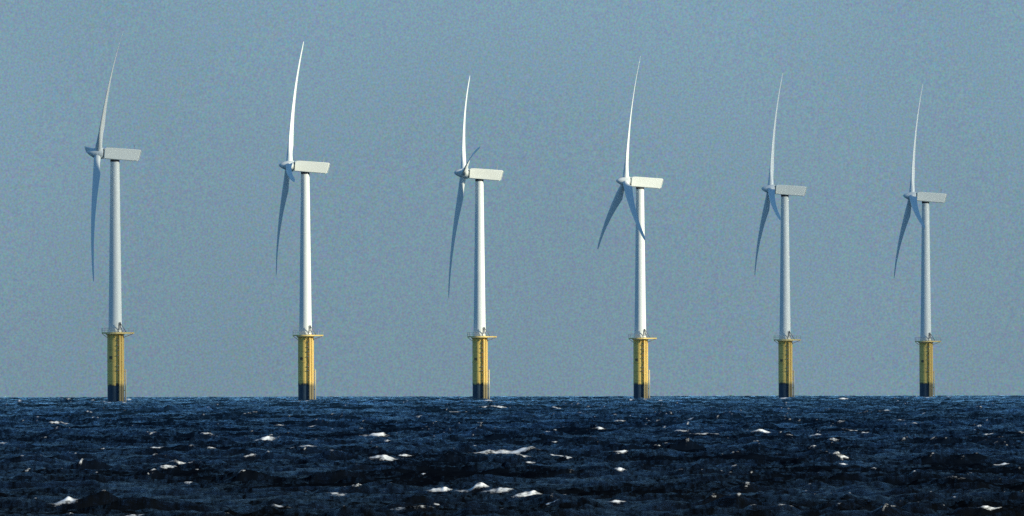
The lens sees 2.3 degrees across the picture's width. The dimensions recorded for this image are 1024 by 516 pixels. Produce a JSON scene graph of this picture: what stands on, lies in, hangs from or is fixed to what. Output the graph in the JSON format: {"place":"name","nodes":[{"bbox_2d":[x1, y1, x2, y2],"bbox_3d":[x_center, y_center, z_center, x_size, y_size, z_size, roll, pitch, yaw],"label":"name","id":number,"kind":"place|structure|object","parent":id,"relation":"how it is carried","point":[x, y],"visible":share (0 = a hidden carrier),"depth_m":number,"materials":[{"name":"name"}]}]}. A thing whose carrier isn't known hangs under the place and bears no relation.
{"place":"outdoors","nodes":[
{"label":"outdoors","id":0,"kind":"place"},
{"bbox_2d":[0,395,1023,515],"bbox_3d":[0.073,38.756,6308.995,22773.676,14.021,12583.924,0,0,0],"label":"sea","id":1,"kind":"structure","parent":0,"point":[887,455],"depth_m":2437.65,"materials":[{"name":"blue liquid"}]},
{"bbox_2d":[85,33,141,401],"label":"wind turbine","id":2,"kind":"object","parent":1,"relation":"in","point":[115,351],"visible":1,"depth_m":7030.40,"materials":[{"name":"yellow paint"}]},
{"bbox_2d":[276,42,329,399],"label":"wind turbine","id":3,"kind":"object","parent":1,"relation":"in","point":[306,371],"visible":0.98,"depth_m":7461.68,"materials":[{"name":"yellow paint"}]},
{"bbox_2d":[448,77,503,398],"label":"wind turbine","id":4,"kind":"object","parent":1,"relation":"in","point":[481,379],"visible":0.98,"depth_m":7738.73,"materials":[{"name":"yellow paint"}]},
{"bbox_2d":[597,56,662,397],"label":"wind turbine","id":5,"kind":"object","parent":1,"relation":"in","point":[626,182],"visible":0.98,"depth_m":8063.60,"materials":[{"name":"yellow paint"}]},
{"bbox_2d":[755,74,806,397],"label":"wind turbine","id":6,"kind":"object","parent":1,"relation":"in","point":[785,370],"visible":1,"depth_m":8401.68,"materials":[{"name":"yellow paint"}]},
{"bbox_2d":[894,86,946,396],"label":"wind turbine","id":7,"kind":"object","parent":1,"relation":"in","point":[925,342],"visible":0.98,"depth_m":8724.70,"materials":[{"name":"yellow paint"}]},
{"bbox_2d":[0,0,1023,396],"label":"sky","id":8,"kind":"structure","parent":0,"point":[204,89],"materials":[{"name":"blue"}]}
]}

